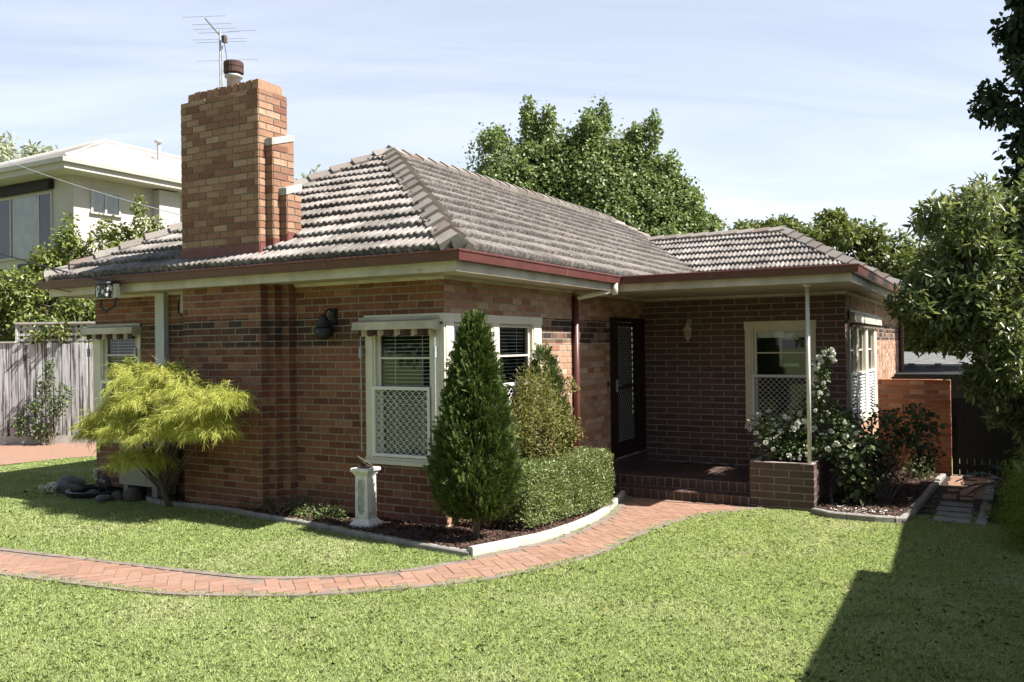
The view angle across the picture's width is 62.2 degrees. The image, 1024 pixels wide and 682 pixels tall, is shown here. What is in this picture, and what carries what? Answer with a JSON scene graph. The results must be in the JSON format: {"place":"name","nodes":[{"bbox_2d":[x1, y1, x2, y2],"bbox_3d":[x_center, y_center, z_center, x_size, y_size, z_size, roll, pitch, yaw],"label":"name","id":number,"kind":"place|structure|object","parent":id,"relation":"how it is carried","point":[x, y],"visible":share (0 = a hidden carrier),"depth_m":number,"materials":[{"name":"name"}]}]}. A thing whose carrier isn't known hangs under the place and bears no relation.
{"place":"outdoors","nodes":[
{"label":"outdoors","id":0,"kind":"place"},
{"bbox_2d":[0,443,96,464],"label":"driveway","id":1,"kind":"structure","parent":0,"point":[14,453],"depth_m":16.80,"materials":[{"name":"brick"}]},
{"bbox_2d":[0,496,765,598],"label":"brick path","id":2,"kind":"structure","parent":0,"point":[635,515],"depth_m":7.64,"materials":[{"name":"brick"}]},
{"bbox_2d":[0,374,1023,681],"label":"lawn","id":3,"kind":"structure","parent":0,"point":[460,656],"depth_m":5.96,"materials":[{"name":"green plant"}]},
{"bbox_2d":[0,131,18,162],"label":"tree","id":4,"kind":"object","parent":3,"relation":"on","point":[6,152],"visible":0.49,"depth_m":60.31,"materials":[{"name":"green plant"}]},
{"bbox_2d":[12,139,60,157],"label":"tree","id":5,"kind":"object","parent":3,"relation":"on","point":[34,150],"visible":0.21,"depth_m":59.54,"materials":[{"name":"green plant"}]},
{"bbox_2d":[11,356,74,445],"bbox_3d":[-9.963,1.287,18.048,1.493,1.940,0.689,-1,0,21],"label":"climbing rose","id":6,"kind":"object","parent":3,"relation":"on","point":[46,426],"visible":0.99,"depth_m":17.99,"materials":[{"name":"green plant"}]},
{"bbox_2d":[0,250,94,345],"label":"citrus tree","id":7,"kind":"object","parent":3,"relation":"on","point":[28,303],"visible":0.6,"depth_m":20.09,"materials":[{"name":"green plant"}]},
{"bbox_2d":[38,482,56,494],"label":"white flower plant","id":8,"kind":"object","parent":3,"relation":"on","point":[52,484],"visible":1,"depth_m":11.79,"materials":[{"name":"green plant"}]},
{"bbox_2d":[0,321,95,444],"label":"paling fence","id":9,"kind":"object","parent":3,"relation":"on","point":[21,366],"visible":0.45,"depth_m":18.29,"materials":[{"name":"wood"}]},
{"bbox_2d":[56,484,82,494],"bbox_3d":[-6.201,2.104,11.925,0.320,0.187,0.280,-1,0,29],"label":"garden rock","id":10,"kind":"object","parent":3,"relation":"on","point":[61,489],"visible":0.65,"depth_m":11.86,"materials":[{"name":"grey stone"}]},
{"bbox_2d":[55,475,85,489],"bbox_3d":[-6.444,2.087,12.347,0.343,0.281,0.519,-1,0,-4],"label":"garden rock","id":11,"kind":"object","parent":3,"relation":"on","point":[71,479],"visible":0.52,"depth_m":12.26,"materials":[{"name":"grey stone"}]},
{"bbox_2d":[0,139,181,342],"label":"neighbour house","id":12,"kind":"structure","parent":3,"relation":"on","point":[34,205],"depth_m":25.03,"materials":[{"name":"paint"}]},
{"bbox_2d":[0,191,52,261],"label":"window","id":13,"kind":"structure","parent":12,"relation":"in","point":[26,221],"depth_m":25.10,"materials":[{"name":"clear glass"}]},
{"bbox_2d":[89,189,122,217],"bbox_3d":[-11.866,-4.029,24.844,0.088,0.720,1.030,-1,0,29],"label":"window","id":14,"kind":"structure","parent":12,"relation":"in","point":[108,205],"depth_m":24.83,"materials":[{"name":"white glass"}]},
{"bbox_2d":[86,489,98,492],"bbox_3d":[-5.690,2.096,11.557,0.243,0.157,0.162,-1,0,1],"label":"garden rock","id":15,"kind":"object","parent":3,"relation":"on","point":[92,490],"visible":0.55,"depth_m":11.53,"materials":[{"name":"grey stone"}]},
{"bbox_2d":[65,484,122,499],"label":"garden pond","id":16,"kind":"structure","parent":3,"relation":"in","point":[77,494],"depth_m":11.56,"materials":[{"name":"black stone"}]},
{"bbox_2d":[93,464,107,490],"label":"white flower plant","id":17,"kind":"object","parent":16,"relation":"on","point":[96,471],"visible":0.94,"depth_m":11.75,"materials":[{"name":"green plant"}]},
{"bbox_2d":[28,189,174,309],"bbox_3d":[-9.972,-0.742,21.194,4.018,6.021,1.786,-1,0,6],"label":"lilly pilly tree","id":18,"kind":"object","parent":3,"relation":"on","point":[70,243],"visible":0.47,"depth_m":21.02,"materials":[{"name":"green plant"}]},
{"bbox_2d":[95,494,111,502],"bbox_3d":[-5.423,2.095,11.298,0.224,0.119,0.284,-1,0,-23],"label":"garden rock","id":19,"kind":"object","parent":3,"relation":"on","point":[102,498],"visible":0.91,"depth_m":11.20,"materials":[{"name":"grey stone"}]},
{"bbox_2d":[95,474,111,486],"bbox_3d":[-5.862,2.062,12.264,0.306,0.292,0.337,-1,0,29],"label":"garden rock","id":20,"kind":"object","parent":3,"relation":"on","point":[107,483],"visible":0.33,"depth_m":12.16,"materials":[{"name":"grey stone"}]},
{"bbox_2d":[111,491,123,500],"bbox_3d":[-5.270,2.088,11.369,0.196,0.171,0.163,-1,0,29],"label":"garden rock","id":21,"kind":"object","parent":3,"relation":"on","point":[117,495],"visible":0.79,"depth_m":11.30,"materials":[{"name":"grey stone"}]},
{"bbox_2d":[123,487,143,501],"bbox_3d":[-5.055,2.067,11.314,0.310,0.237,0.260,-1,0,29],"label":"garden rock","id":22,"kind":"object","parent":3,"relation":"on","point":[133,494],"visible":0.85,"depth_m":11.23,"materials":[{"name":"grey stone"}]},
{"bbox_2d":[69,351,263,506],"bbox_3d":[-4.361,1.144,10.386,3.330,2.062,1.239,-1,0,29],"label":"weeping acacia","id":23,"kind":"object","parent":3,"relation":"on","point":[117,423],"visible":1,"depth_m":10.21,"materials":[{"name":"green plant"}]},
{"bbox_2d":[146,493,469,556],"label":"garden kerb","id":24,"kind":"structure","parent":3,"relation":"on","point":[386,538],"depth_m":9.28,"materials":[{"name":"grey concrete"}]},
{"bbox_2d":[296,164,320,179],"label":"tree","id":25,"kind":"object","parent":3,"relation":"on","point":[313,170],"visible":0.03,"depth_m":59.26,"materials":[{"name":"green plant"}]},
{"bbox_2d":[37,59,906,527],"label":"brick house","id":26,"kind":"structure","parent":3,"relation":"on","point":[259,259],"depth_m":11.05,"materials":[{"name":"brick"}]},
{"bbox_2d":[0,276,70,291],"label":"overhead cable","id":27,"kind":"object","parent":26,"relation":"attached to","point":[31,283],"visible":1,"depth_m":12.32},
{"bbox_2d":[94,280,120,311],"bbox_3d":[-5.328,-0.591,11.172,0.334,0.414,0.172,-1,0,29],"label":"fuse box","id":28,"kind":"object","parent":26,"relation":"attached to","point":[104,289],"visible":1,"depth_m":11.13,"materials":[{"name":"paint"}]},
{"bbox_2d":[0,253,102,280],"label":"overhead cable","id":29,"kind":"object","parent":28,"relation":"attached to","point":[49,267],"visible":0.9,"depth_m":12.15,"materials":[{"name":"black rubber"}]},
{"bbox_2d":[79,323,141,442],"bbox_3d":[-5.661,0.600,12.112,1.152,1.685,0.309,-1,0,29],"label":"window","id":30,"kind":"structure","parent":26,"relation":"in","point":[100,334],"depth_m":12.24,"materials":[{"name":"beige paint"}]},
{"bbox_2d":[177,295,182,317],"bbox_3d":[-4.407,-0.466,11.381,0.230,0.316,0.067,-1,0,29],"label":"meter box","id":31,"kind":"object","parent":26,"relation":"attached to","point":[181,303],"visible":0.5,"depth_m":11.36,"materials":[{"name":"metal"}]},
{"bbox_2d":[1,158,419,270],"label":"overhead cable","id":32,"kind":"object","parent":26,"relation":"attached to","point":[110,195],"visible":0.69,"depth_m":16.15,"materials":[{"name":"metal"}]},
{"bbox_2d":[194,15,256,86],"bbox_3d":[-3.841,-3.244,11.216,0.968,2.078,0.116,-1,0,-4],"label":"tv antenna","id":33,"kind":"object","parent":26,"relation":"attached to","point":[224,39],"visible":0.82,"depth_m":11.22,"materials":[{"name":"metal"}]},
{"bbox_2d":[315,308,337,339],"bbox_3d":[-2.223,-0.204,10.063,0.207,0.383,0.228,-1,0,29],"label":"wall lantern","id":34,"kind":"object","parent":26,"relation":"attached to","point":[323,330],"depth_m":10.01,"materials":[{"name":"black metal"}]},
{"bbox_2d":[351,313,441,466],"bbox_3d":[-1.264,0.553,9.640,1.171,1.711,0.309,-1,0,29],"label":"window","id":35,"kind":"structure","parent":26,"relation":"in","point":[372,327],"depth_m":9.70,"materials":[{"name":"beige paint"}]},
{"bbox_2d":[382,313,541,454],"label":"window","id":36,"kind":"structure","parent":26,"relation":"in","point":[516,336],"depth_m":10.94,"materials":[{"name":"beige paint"}]},
{"bbox_2d":[683,319,691,341],"bbox_3d":[2.961,-0.178,14.325,0.163,0.385,0.205,-1,0,7],"label":"wall lantern","id":37,"kind":"object","parent":26,"relation":"attached to","point":[687,329],"depth_m":14.28,"materials":[{"name":"beige glass"}]},
{"bbox_2d":[744,320,816,430],"bbox_3d":[4.493,0.551,13.984,1.134,1.755,0.805,-1,0,29],"label":"window","id":38,"kind":"structure","parent":26,"relation":"in","point":[772,376],"depth_m":13.93,"materials":[{"name":"beige paint"}]},
{"bbox_2d":[799,309,881,425],"bbox_3d":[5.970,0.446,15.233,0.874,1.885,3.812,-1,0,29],"label":"window","id":39,"kind":"structure","parent":26,"relation":"in","point":[862,335],"depth_m":14.73,"materials":[{"name":"beige paint"}]},
{"bbox_2d":[468,490,625,556],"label":"garden kerb","id":40,"kind":"structure","parent":3,"relation":"on","point":[504,544],"depth_m":8.88,"materials":[{"name":"concrete"}]},
{"bbox_2d":[147,471,1023,549],"bbox_3d":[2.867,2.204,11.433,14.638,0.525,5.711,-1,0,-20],"label":"bark mulch","id":41,"kind":"object","parent":3,"relation":"on","point":[907,494],"visible":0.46,"depth_m":9.87,"materials":[{"name":"brown wood"}]},
{"bbox_2d":[119,442,178,497],"bbox_3d":[-4.904,1.759,11.447,0.800,0.740,0.338,-1,0,29],"label":"air conditioner","id":42,"kind":"object","parent":41,"relation":"on","point":[137,478],"visible":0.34,"depth_m":11.34,"materials":[{"name":"beige metal"}]},
{"bbox_2d":[236,490,317,513],"bbox_3d":[-2.823,1.964,10.204,1.294,0.334,0.446,-1,0,29],"label":"shrub","id":43,"kind":"object","parent":41,"relation":"on","point":[278,509],"visible":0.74,"depth_m":10.13,"materials":[{"name":"green plant"}]},
{"bbox_2d":[287,499,348,521],"bbox_3d":[-2.227,1.954,9.735,0.806,0.278,0.368,-1,0,10],"label":"shrub","id":44,"kind":"object","parent":41,"relation":"on","point":[306,513],"visible":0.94,"depth_m":9.71,"materials":[{"name":"green plant"}]},
{"bbox_2d":[350,456,381,527],"bbox_3d":[-1.616,1.684,9.380,0.256,0.834,0.256,-1,0,26],"label":"sundial","id":45,"kind":"object","parent":41,"relation":"on","point":[365,497],"visible":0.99,"depth_m":9.31,"materials":[{"name":"white stone"}]},
{"bbox_2d":[419,308,525,539],"bbox_3d":[-0.376,0.883,8.735,1.064,2.490,1.085,-1,0,29],"label":"clipped conifer","id":46,"kind":"object","parent":41,"relation":"on","point":[458,466],"visible":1,"depth_m":8.50,"materials":[{"name":"green plant"}]},
{"bbox_2d":[507,360,584,505],"bbox_3d":[0.386,1.197,10.331,0.908,1.966,1.735,-1,0,29],"label":"nandina shrub","id":47,"kind":"object","parent":41,"relation":"on","point":[540,418],"visible":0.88,"depth_m":10.11,"materials":[{"name":"green plant"}]},
{"bbox_2d":[514,342,579,483],"bbox_3d":[0.397,1.131,10.701,0.859,2.239,0.888,-1,0,29],"label":"clipped conifer","id":48,"kind":"object","parent":41,"relation":"on","point":[548,359],"visible":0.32,"depth_m":10.63,"materials":[{"name":"green plant"}]},
{"bbox_2d":[482,445,616,531],"bbox_3d":[0.436,1.794,10.285,0.840,0.938,2.518,-1,0,29],"label":"box hedge","id":49,"kind":"object","parent":41,"relation":"on","point":[576,486],"visible":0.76,"depth_m":9.91,"materials":[{"name":"green plant"}]},
{"bbox_2d":[457,94,729,236],"bbox_3d":[3.497,-4.200,36.618,11.319,12.812,8.771,0,0,-36],"label":"sweetgum tree","id":50,"kind":"object","parent":3,"relation":"on","point":[627,180],"visible":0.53,"depth_m":35.60,"materials":[{"name":"green plant"}]},
{"bbox_2d":[749,446,837,511],"bbox_3d":[4.197,2.159,12.541,0.871,0.974,2.038,-1,0,29],"label":"brick planter","id":51,"kind":"object","parent":3,"relation":"on","point":[783,484],"visible":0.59,"depth_m":11.70,"materials":[{"name":"brick"}]},
{"bbox_2d":[746,346,862,464],"bbox_3d":[4.104,0.926,11.986,1.580,1.707,0.801,-1,0,11],"label":"white rose","id":52,"kind":"object","parent":51,"relation":"in","point":[768,430],"visible":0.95,"depth_m":11.84,"materials":[{"name":"green plant"}]},
{"bbox_2d":[727,207,976,351],"bbox_3d":[12.645,-0.970,27.252,10.443,6.903,6.259,-1,0,29],"label":"bushy tree","id":53,"kind":"object","parent":3,"relation":"on","point":[840,232],"visible":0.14,"depth_m":27.24,"materials":[{"name":"green plant"}]},
{"bbox_2d":[818,474,931,515],"bbox_3d":[5.755,2.321,13.151,1.183,0.184,5.606,-1,0,31],"label":"garden bed","id":54,"kind":"object","parent":3,"relation":"on","point":[878,499],"visible":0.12,"depth_m":11.87,"materials":[{"name":"soil"}]},
{"bbox_2d":[829,487,833,504],"bbox_3d":[4.400,2.189,11.701,0.068,0.335,0.068,-1,0,29],"label":"bollard light","id":55,"kind":"object","parent":54,"relation":"on","point":[831,489],"visible":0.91,"depth_m":11.68,"materials":[{"name":"black metal"}]},
{"bbox_2d":[828,500,889,515],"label":"fallen petals","id":56,"kind":"object","parent":54,"relation":"on","point":[856,510],"visible":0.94,"depth_m":11.21,"materials":[{"name":"white plant"}]},
{"bbox_2d":[829,428,889,504],"bbox_3d":[4.793,1.757,11.772,0.780,1.176,0.635,0,0,-40],"label":"rose bush","id":57,"kind":"object","parent":54,"relation":"on","point":[860,477],"visible":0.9,"depth_m":11.67,"materials":[{"name":"green plant"}]},
{"bbox_2d":[829,402,945,498],"bbox_3d":[5.511,1.619,12.413,1.834,1.498,1.222,-1,0,-29],"label":"garden rose","id":58,"kind":"object","parent":54,"relation":"on","point":[878,466],"visible":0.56,"depth_m":12.26,"materials":[{"name":"green plant"}]},
{"bbox_2d":[899,447,934,479],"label":"shrub","id":59,"kind":"object","parent":54,"relation":"on","point":[913,471],"visible":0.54,"depth_m":14.63,"materials":[{"name":"green plant"}]},
{"bbox_2d":[811,473,945,523],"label":"garden kerb","id":60,"kind":"structure","parent":3,"relation":"on","point":[916,506],"depth_m":10.85,"materials":[{"name":"grey concrete"}]},
{"bbox_2d":[878,379,951,475],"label":"brick garden wall","id":61,"kind":"structure","parent":3,"relation":"on","point":[933,395],"depth_m":15.51,"materials":[{"name":"brown brick"}]},
{"bbox_2d":[952,397,1013,477],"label":"side gate","id":62,"kind":"structure","parent":61,"relation":"attached to","point":[1000,443],"depth_m":15.16,"materials":[{"name":"wood"}]},
{"bbox_2d":[894,351,1022,460],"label":"carport","id":63,"kind":"object","parent":3,"relation":"on","point":[931,365],"visible":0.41,"depth_m":20.91,"materials":[{"name":"white metal"}]},
{"bbox_2d":[974,476,995,525],"bbox_3d":[7.057,2.357,12.583,0.154,0.247,5.146,-1,0,31],"label":"stone edging","id":64,"kind":"object","parent":3,"relation":"on","point":[981,520],"visible":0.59,"depth_m":11.68,"materials":[{"name":"grey stone"}]},
{"bbox_2d":[966,0,1023,195],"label":"tall sweetgum","id":65,"kind":"object","parent":3,"relation":"on","point":[994,101],"visible":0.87,"depth_m":20.21,"materials":[{"name":"green plant"}]},
{"bbox_2d":[981,502,1015,527],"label":"shrub","id":66,"kind":"object","parent":3,"relation":"on","point":[990,510],"visible":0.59,"depth_m":10.66,"materials":[{"name":"green plant"}]},
{"bbox_2d":[988,477,1014,522],"bbox_3d":[7.802,2.322,12.485,1.400,0.150,5.000,-1,0,29],"label":"garden bed","id":67,"kind":"object","parent":3,"relation":"on","point":[1003,503],"visible":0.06,"depth_m":12.18,"materials":[{"name":"soil"}]},
{"bbox_2d":[879,158,1023,461],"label":"leafed tree","id":68,"kind":"object","parent":67,"relation":"on","point":[955,291],"visible":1,"depth_m":11.56,"materials":[{"name":"green plant"}]},
{"bbox_2d":[952,464,1023,506],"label":"cycad","id":69,"kind":"object","parent":67,"relation":"on","point":[999,470],"visible":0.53,"depth_m":11.57,"materials":[{"name":"green plant"}]},
{"bbox_2d":[991,442,1023,551],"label":"lime shrub","id":70,"kind":"object","parent":3,"relation":"on","point":[1017,517],"visible":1,"depth_m":9.19,"materials":[{"name":"green plant"}]},
{"bbox_2d":[0,0,1023,263],"label":"sky","id":71,"kind":"structure","parent":0,"point":[801,108],"materials":[{"name":"blue"}]},
{"bbox_2d":[917,475,986,523],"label":"side path","id":72,"kind":"structure","parent":0,"point":[960,505],"depth_m":12.41,"materials":[{"name":"stone"}]},
{"bbox_2d":[21,473,976,669],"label":"fallen leaves","id":73,"kind":"object","parent":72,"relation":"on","point":[743,552],"visible":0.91,"depth_m":9.40,"materials":[{"name":"brown plant"}]}
]}

